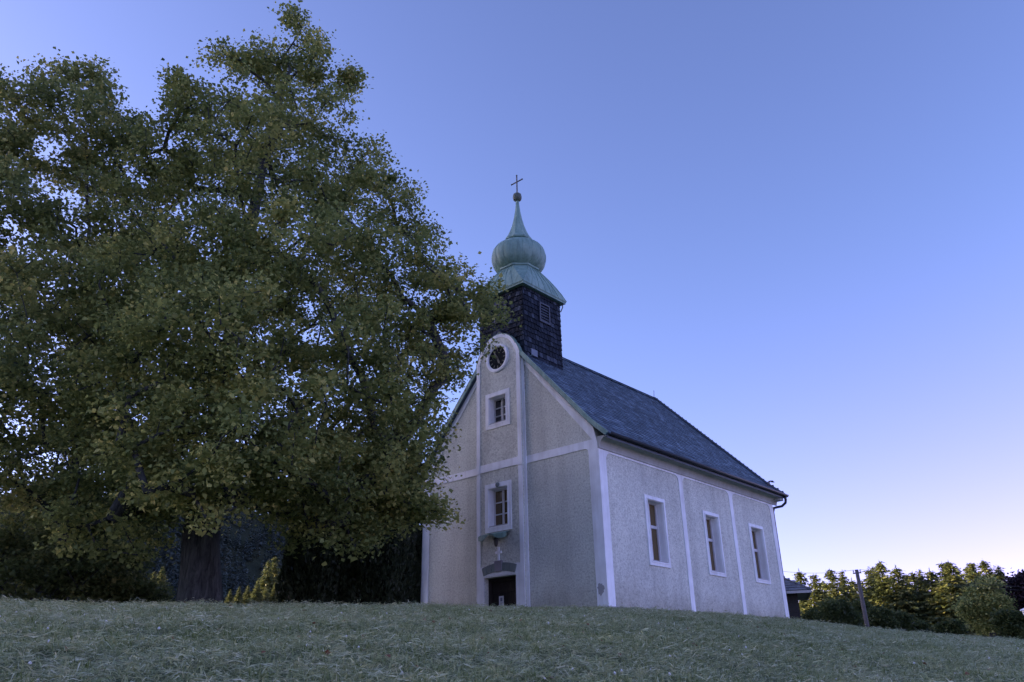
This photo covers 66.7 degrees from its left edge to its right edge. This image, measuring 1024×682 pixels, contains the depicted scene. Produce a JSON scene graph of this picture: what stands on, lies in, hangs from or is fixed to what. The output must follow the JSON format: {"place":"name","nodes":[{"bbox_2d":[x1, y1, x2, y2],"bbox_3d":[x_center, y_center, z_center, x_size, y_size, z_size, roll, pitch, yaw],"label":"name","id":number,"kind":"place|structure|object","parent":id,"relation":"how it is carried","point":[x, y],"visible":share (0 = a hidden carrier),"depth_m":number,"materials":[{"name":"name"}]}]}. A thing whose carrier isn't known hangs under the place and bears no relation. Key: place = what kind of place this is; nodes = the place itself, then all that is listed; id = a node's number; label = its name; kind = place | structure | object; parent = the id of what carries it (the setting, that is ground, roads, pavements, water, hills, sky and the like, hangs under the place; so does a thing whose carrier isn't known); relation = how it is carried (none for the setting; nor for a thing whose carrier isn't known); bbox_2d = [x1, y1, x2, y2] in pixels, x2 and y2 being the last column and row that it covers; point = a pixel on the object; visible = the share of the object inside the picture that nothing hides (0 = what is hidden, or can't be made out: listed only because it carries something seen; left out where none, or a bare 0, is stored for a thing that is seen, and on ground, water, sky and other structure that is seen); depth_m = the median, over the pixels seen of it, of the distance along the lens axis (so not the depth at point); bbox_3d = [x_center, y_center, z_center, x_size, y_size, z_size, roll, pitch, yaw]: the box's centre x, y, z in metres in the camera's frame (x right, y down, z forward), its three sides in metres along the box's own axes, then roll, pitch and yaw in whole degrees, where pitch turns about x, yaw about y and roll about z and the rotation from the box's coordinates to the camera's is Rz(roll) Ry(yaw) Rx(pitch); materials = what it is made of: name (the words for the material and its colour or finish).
{"place":"outdoors","nodes":[
{"label":"outdoors","id":0,"kind":"place"},
{"bbox_2d":[0,505,290,601],"bbox_3d":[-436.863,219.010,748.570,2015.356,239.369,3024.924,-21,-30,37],"label":"hills","id":1,"kind":"structure","parent":0,"point":[253,566],"depth_m":753.97,"materials":[{"name":"green plant"}]},
{"bbox_2d":[0,479,290,601],"bbox_3d":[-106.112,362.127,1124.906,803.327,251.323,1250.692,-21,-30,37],"label":"hillside forest","id":2,"kind":"object","parent":1,"relation":"on","point":[174,572],"visible":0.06,"depth_m":701.00,"materials":[{"name":"green plant"}]},
{"bbox_2d":[0,595,1023,681],"bbox_3d":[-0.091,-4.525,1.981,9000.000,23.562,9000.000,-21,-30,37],"label":"ground","id":3,"kind":"structure","parent":0,"point":[350,648],"depth_m":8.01,"materials":[{"name":"green plant"}]},
{"bbox_2d":[0,514,112,601],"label":"shrub","id":4,"kind":"object","parent":3,"relation":"on","point":[19,567],"visible":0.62,"depth_m":20.50,"materials":[{"name":"green plant"}]},
{"bbox_2d":[1,491,115,602],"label":"sapling","id":5,"kind":"object","parent":3,"relation":"on","point":[104,499],"visible":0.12,"depth_m":24.73,"materials":[{"name":"green plant"}]},
{"bbox_2d":[13,481,112,600],"bbox_3d":[-13.850,6.593,24.142,3.275,4.989,3.724,-21,-30,37],"label":"sapling","id":6,"kind":"object","parent":3,"relation":"on","point":[54,498],"visible":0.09,"depth_m":23.77,"materials":[{"name":"green plant"}]},
{"bbox_2d":[5,536,151,602],"bbox_3d":[-11.927,6.810,21.362,4.226,2.846,3.267,-21,-30,37],"label":"shrub","id":7,"kind":"object","parent":3,"relation":"on","point":[102,567],"visible":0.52,"depth_m":20.79,"materials":[{"name":"green plant"}]},
{"bbox_2d":[0,47,175,600],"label":"ash tree","id":8,"kind":"object","parent":3,"relation":"on","point":[21,276],"visible":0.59,"depth_m":21.61,"materials":[{"name":"green plant"}]},
{"bbox_2d":[26,499,182,554],"bbox_3d":[-13.377,7.175,25.167,3.278,4.779,4.698,-44,-48,57],"label":"sapling","id":9,"kind":"object","parent":3,"relation":"on","point":[104,532],"visible":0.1,"depth_m":25.45,"materials":[{"name":"green plant"}]},
{"bbox_2d":[68,534,176,603],"bbox_3d":[-11.555,7.108,22.837,3.563,2.587,3.026,-14,-27,26],"label":"shrub","id":10,"kind":"object","parent":3,"relation":"on","point":[148,589],"visible":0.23,"depth_m":22.33,"materials":[{"name":"green plant"}]},
{"bbox_2d":[150,572,159,600],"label":"spruce tree","id":11,"kind":"object","parent":3,"relation":"on","point":[154,580],"visible":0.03,"depth_m":211.28,"materials":[{"name":"green plant"}]},
{"bbox_2d":[156,567,168,600],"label":"spruce tree","id":12,"kind":"object","parent":3,"relation":"on","point":[163,579],"visible":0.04,"depth_m":220.59,"materials":[{"name":"green plant"}]},
{"bbox_2d":[225,590,233,603],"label":"spruce tree","id":13,"kind":"object","parent":3,"relation":"on","point":[228,598],"visible":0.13,"depth_m":226.84,"materials":[{"name":"green plant"}]},
{"bbox_2d":[231,586,243,604],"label":"spruce tree","id":14,"kind":"object","parent":3,"relation":"on","point":[237,598],"visible":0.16,"depth_m":216.74,"materials":[{"name":"green plant"}]},
{"bbox_2d":[242,584,250,604],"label":"spruce tree","id":15,"kind":"object","parent":3,"relation":"on","point":[246,595],"visible":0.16,"depth_m":222.45,"materials":[{"name":"green plant"}]},
{"bbox_2d":[247,579,264,604],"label":"spruce tree","id":16,"kind":"object","parent":3,"relation":"on","point":[257,595],"visible":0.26,"depth_m":218.28,"materials":[{"name":"green plant"}]},
{"bbox_2d":[250,560,277,598],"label":"spruce tree","id":17,"kind":"object","parent":3,"relation":"on","point":[266,577],"visible":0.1,"depth_m":266.60,"materials":[{"name":"green plant"}]},
{"bbox_2d":[262,587,269,602],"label":"spruce tree","id":18,"kind":"object","parent":3,"relation":"on","point":[266,595],"visible":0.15,"depth_m":228.41,"materials":[{"name":"green plant"}]},
{"bbox_2d":[266,582,277,604],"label":"spruce tree","id":19,"kind":"object","parent":3,"relation":"on","point":[273,596],"visible":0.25,"depth_m":221.27,"materials":[{"name":"green plant"}]},
{"bbox_2d":[24,0,521,602],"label":"linden tree","id":20,"kind":"object","parent":3,"relation":"on","point":[146,472],"visible":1,"depth_m":19.26,"materials":[{"name":"green plant"}]},
{"bbox_2d":[267,557,283,592],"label":"spruce tree","id":21,"kind":"object","parent":3,"relation":"on","point":[275,573],"visible":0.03,"depth_m":273.05,"materials":[{"name":"green plant"}]},
{"bbox_2d":[275,467,339,604],"bbox_3d":[-6.235,5.906,25.008,2.011,6.357,2.051,-21,-30,37],"label":"thuja","id":22,"kind":"object","parent":3,"relation":"on","point":[314,580],"visible":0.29,"depth_m":23.76,"materials":[{"name":"green plant"}]},
{"bbox_2d":[327,428,355,604],"bbox_3d":[-5.599,6.017,25.763,2.085,6.765,2.051,-21,-30,37],"label":"thuja","id":23,"kind":"object","parent":3,"relation":"on","point":[343,578],"visible":0.06,"depth_m":24.43,"materials":[{"name":"green plant"}]},
{"bbox_2d":[337,441,409,605],"bbox_3d":[-4.378,5.992,25.597,2.386,6.567,2.379,-21,-30,37],"label":"thuja","id":24,"kind":"object","parent":3,"relation":"on","point":[380,579],"visible":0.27,"depth_m":24.20,"materials":[{"name":"green plant"}]},
{"bbox_2d":[389,429,417,603],"bbox_3d":[-4.100,6.345,27.017,1.960,7.173,1.908,-21,-30,37],"label":"thuja","id":25,"kind":"object","parent":3,"relation":"on","point":[409,570],"visible":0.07,"depth_m":26.29,"materials":[{"name":"green plant"}]},
{"bbox_2d":[407,449,422,603],"bbox_3d":[-3.786,7.354,29.496,1.368,7.557,1.398,-21,-30,37],"label":"thuja","id":26,"kind":"object","parent":3,"relation":"on","point":[417,567],"visible":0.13,"depth_m":28.67,"materials":[{"name":"green plant"}]},
{"bbox_2d":[0,606,1018,681],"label":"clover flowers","id":27,"kind":"object","parent":3,"relation":"on","point":[500,639],"visible":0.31,"depth_m":9.10,"materials":[{"name":"white plant"}]},
{"bbox_2d":[43,602,994,681],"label":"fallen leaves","id":28,"kind":"object","parent":3,"relation":"on","point":[327,650],"visible":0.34,"depth_m":10.22,"materials":[{"name":"brown plant"}]},
{"bbox_2d":[413,175,789,617],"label":"church","id":29,"kind":"structure","parent":3,"relation":"on","point":[575,484],"depth_m":27.37,"materials":[{"name":"white paint"}]},
{"bbox_2d":[485,388,509,430],"bbox_3d":[-0.429,2.511,28.186,1.170,1.360,0.352,-21,-30,37],"label":"window","id":30,"kind":"structure","parent":29,"relation":"in","point":[497,404],"depth_m":28.30,"materials":[{"name":"white paint"}]},
{"bbox_2d":[485,479,511,533],"bbox_3d":[-0.380,5.726,26.793,1.230,1.670,0.352,-21,-30,37],"label":"window","id":31,"kind":"structure","parent":29,"relation":"in","point":[498,500],"depth_m":26.91,"materials":[{"name":"white paint"}]},
{"bbox_2d":[499,596,503,605],"bbox_3d":[-0.352,8.605,25.752,0.210,0.300,0.006,-21,-30,37],"label":"notice","id":32,"kind":"object","parent":29,"relation":"attached to","point":[501,599],"visible":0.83,"depth_m":25.75,"materials":[{"name":"grey paper"}]},
{"bbox_2d":[489,576,515,606],"bbox_3d":[-0.192,8.909,25.493,1.436,2.230,0.157,-21,-30,37],"label":"door","id":33,"kind":"structure","parent":29,"relation":"in","point":[504,586],"depth_m":25.86,"materials":[{"name":"brown wood"}]},
{"bbox_2d":[643,494,670,567],"bbox_3d":[4.745,6.384,26.036,0.367,2.290,1.270,-21,-30,37],"label":"window","id":34,"kind":"structure","parent":29,"relation":"in","point":[655,510],"depth_m":26.23,"materials":[{"name":"white paint"}]},
{"bbox_2d":[702,510,726,576],"bbox_3d":[7.335,7.499,28.701,0.367,2.290,1.230,-21,-30,37],"label":"window","id":35,"kind":"structure","parent":29,"relation":"in","point":[711,522],"depth_m":28.89,"materials":[{"name":"white paint"}]},
{"bbox_2d":[747,523,770,584],"bbox_3d":[9.812,8.565,31.249,0.367,2.290,1.310,-21,-30,37],"label":"window","id":36,"kind":"structure","parent":29,"relation":"in","point":[761,571],"depth_m":31.46,"materials":[{"name":"white paint"}]},
{"bbox_2d":[784,576,811,618],"bbox_3d":[15.576,17.231,47.204,5.295,6.649,5.294,-8,-25,15],"label":"hut","id":37,"kind":"object","parent":3,"relation":"on","point":[796,592],"visible":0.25,"depth_m":45.54,"materials":[{"name":"brown wood"}]},
{"bbox_2d":[794,567,817,616],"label":"spruce tree","id":38,"kind":"object","parent":3,"relation":"on","point":[798,577],"visible":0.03,"depth_m":93.88,"materials":[{"name":"green plant"}]},
{"bbox_2d":[800,606,818,620],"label":"hazel bush","id":39,"kind":"object","parent":3,"relation":"on","point":[807,614],"visible":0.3,"depth_m":74.17,"materials":[{"name":"green plant"}]},
{"bbox_2d":[799,575,834,614],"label":"spruce tree","id":40,"kind":"object","parent":3,"relation":"on","point":[816,595],"visible":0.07,"depth_m":91.00,"materials":[{"name":"green plant"}]},
{"bbox_2d":[810,596,864,626],"bbox_3d":[22.797,20.878,53.612,3.855,6.280,3.593,3,-24,-10],"label":"hazel bush","id":41,"kind":"object","parent":3,"relation":"on","point":[833,610],"visible":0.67,"depth_m":53.80,"materials":[{"name":"green plant"}]},
{"bbox_2d":[821,569,854,603],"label":"spruce tree","id":42,"kind":"object","parent":3,"relation":"on","point":[835,591],"visible":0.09,"depth_m":96.01,"materials":[{"name":"green plant"}]},
{"bbox_2d":[836,570,858,601],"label":"spruce tree","id":43,"kind":"object","parent":3,"relation":"on","point":[843,582],"visible":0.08,"depth_m":98.92,"materials":[{"name":"green plant"}]},
{"bbox_2d":[846,577,867,601],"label":"spruce tree","id":44,"kind":"object","parent":3,"relation":"on","point":[854,587],"visible":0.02,"depth_m":101.25,"materials":[{"name":"green plant"}]},
{"bbox_2d":[853,569,869,626],"bbox_3d":[23.688,19.466,51.633,0.333,8.282,0.514,6,-25,-17],"label":"utility pole","id":45,"kind":"object","parent":3,"relation":"on","point":[864,611],"visible":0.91,"depth_m":52.44,"materials":[{"name":"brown wood"}]},
{"bbox_2d":[861,571,1012,589],"bbox_3d":[34.617,17.056,55.082,22.700,1.518,0.017,3,-24,-10],"label":"overhead wire","id":46,"kind":"object","parent":45,"relation":"attached to","point":[937,582],"visible":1,"depth_m":54.19,"materials":[{"name":"grey metal"}]},
{"bbox_2d":[860,569,1016,586],"bbox_3d":[34.959,16.911,54.811,22.699,1.483,0.017,3,-24,-10],"label":"overhead wire","id":47,"kind":"object","parent":45,"relation":"attached to","point":[938,579],"visible":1,"depth_m":53.90,"materials":[{"name":"grey metal"}]},
{"bbox_2d":[849,598,873,623],"bbox_3d":[27.468,23.933,59.725,3.229,8.308,3.292,-21,-30,37],"label":"hazel bush","id":48,"kind":"object","parent":3,"relation":"on","point":[857,605],"visible":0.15,"depth_m":60.64,"materials":[{"name":"green plant"}]},
{"bbox_2d":[861,570,882,604],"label":"spruce tree","id":49,"kind":"object","parent":3,"relation":"on","point":[868,589],"visible":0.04,"depth_m":101.51,"materials":[{"name":"green plant"}]},
{"bbox_2d":[863,567,880,596],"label":"spruce tree","id":50,"kind":"object","parent":3,"relation":"on","point":[872,568],"visible":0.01,"depth_m":105.56,"materials":[{"name":"green plant"}]},
{"bbox_2d":[860,604,905,629],"bbox_3d":[27.007,22.599,55.883,3.208,7.177,3.300,-21,-30,37],"label":"hazel bush","id":51,"kind":"object","parent":3,"relation":"on","point":[881,616],"visible":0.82,"depth_m":56.23,"materials":[{"name":"green plant"}]},
{"bbox_2d":[864,561,915,618],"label":"spruce tree","id":52,"kind":"object","parent":3,"relation":"on","point":[882,578],"visible":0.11,"depth_m":97.38,"materials":[{"name":"green plant"}]},
{"bbox_2d":[891,609,916,630],"bbox_3d":[28.879,23.542,56.996,2.574,7.281,2.066,-1,-24,-1],"label":"hazel bush","id":53,"kind":"object","parent":3,"relation":"on","point":[907,619],"visible":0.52,"depth_m":57.70,"materials":[{"name":"green plant"}]},
{"bbox_2d":[881,565,930,628],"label":"spruce tree","id":54,"kind":"object","parent":3,"relation":"on","point":[901,595],"visible":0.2,"depth_m":94.23,"materials":[{"name":"green plant"}]},
{"bbox_2d":[902,574,912,592],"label":"spruce tree","id":55,"kind":"object","parent":3,"relation":"on","point":[907,576],"visible":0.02,"depth_m":105.06,"materials":[{"name":"green plant"}]},
{"bbox_2d":[907,571,920,604],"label":"spruce tree","id":56,"kind":"object","parent":3,"relation":"on","point":[912,574],"visible":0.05,"depth_m":101.33,"materials":[{"name":"green plant"}]},
{"bbox_2d":[907,618,933,632],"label":"hazel bush","id":57,"kind":"object","parent":3,"relation":"on","point":[921,625],"visible":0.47,"depth_m":76.93,"materials":[{"name":"green plant"}]},
{"bbox_2d":[912,569,934,616],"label":"spruce tree","id":58,"kind":"object","parent":3,"relation":"on","point":[918,583],"visible":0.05,"depth_m":95.58,"materials":[{"name":"green plant"}]},
{"bbox_2d":[915,569,947,630],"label":"spruce tree","id":59,"kind":"object","parent":3,"relation":"on","point":[928,595],"visible":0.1,"depth_m":92.98,"materials":[{"name":"green plant"}]},
{"bbox_2d":[932,618,968,635],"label":"hazel bush","id":60,"kind":"object","parent":3,"relation":"on","point":[953,626],"visible":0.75,"depth_m":74.03,"materials":[{"name":"green plant"}]},
{"bbox_2d":[935,561,965,596],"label":"spruce tree","id":61,"kind":"object","parent":3,"relation":"on","point":[941,566],"visible":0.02,"depth_m":96.75,"materials":[{"name":"green plant"}]},
{"bbox_2d":[922,562,1003,637],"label":"spruce tree","id":62,"kind":"object","parent":3,"relation":"on","point":[951,588],"visible":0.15,"depth_m":90.27,"materials":[{"name":"green plant"}]},
{"bbox_2d":[962,564,972,581],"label":"spruce tree","id":63,"kind":"object","parent":3,"relation":"on","point":[965,573],"depth_m":100.64,"materials":[{"name":"green plant"}]},
{"bbox_2d":[963,563,981,587],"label":"spruce tree","id":64,"kind":"object","parent":3,"relation":"on","point":[972,574],"visible":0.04,"depth_m":96.99,"materials":[{"name":"green plant"}]},
{"bbox_2d":[947,575,1018,637],"bbox_3d":[40.052,26.197,64.091,5.237,13.228,5.297,-21,-30,37],"label":"broadleaf tree","id":65,"kind":"object","parent":3,"relation":"on","point":[976,604],"visible":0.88,"depth_m":64.89,"materials":[{"name":"green plant"}]},
{"bbox_2d":[974,560,997,580],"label":"spruce tree","id":66,"kind":"object","parent":3,"relation":"on","point":[983,566],"visible":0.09,"depth_m":93.11,"materials":[{"name":"green plant"}]},
{"bbox_2d":[986,607,1023,639],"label":"hazel bush","id":67,"kind":"object","parent":3,"relation":"on","point":[1008,623],"visible":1,"depth_m":59.35,"materials":[{"name":"green plant"}]},
{"bbox_2d":[991,565,1023,637],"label":"spruce tree","id":68,"kind":"object","parent":3,"relation":"on","point":[1000,575],"visible":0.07,"depth_m":90.52,"materials":[{"name":"green plant"}]},
{"bbox_2d":[999,569,1023,611],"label":"purple tree","id":69,"kind":"object","parent":3,"relation":"on","point":[1017,580],"visible":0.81,"depth_m":67.18,"materials":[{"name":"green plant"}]},
{"bbox_2d":[0,0,1023,599],"label":"sky","id":70,"kind":"structure","parent":0,"point":[794,228],"materials":[{"name":"blue"}]}
]}

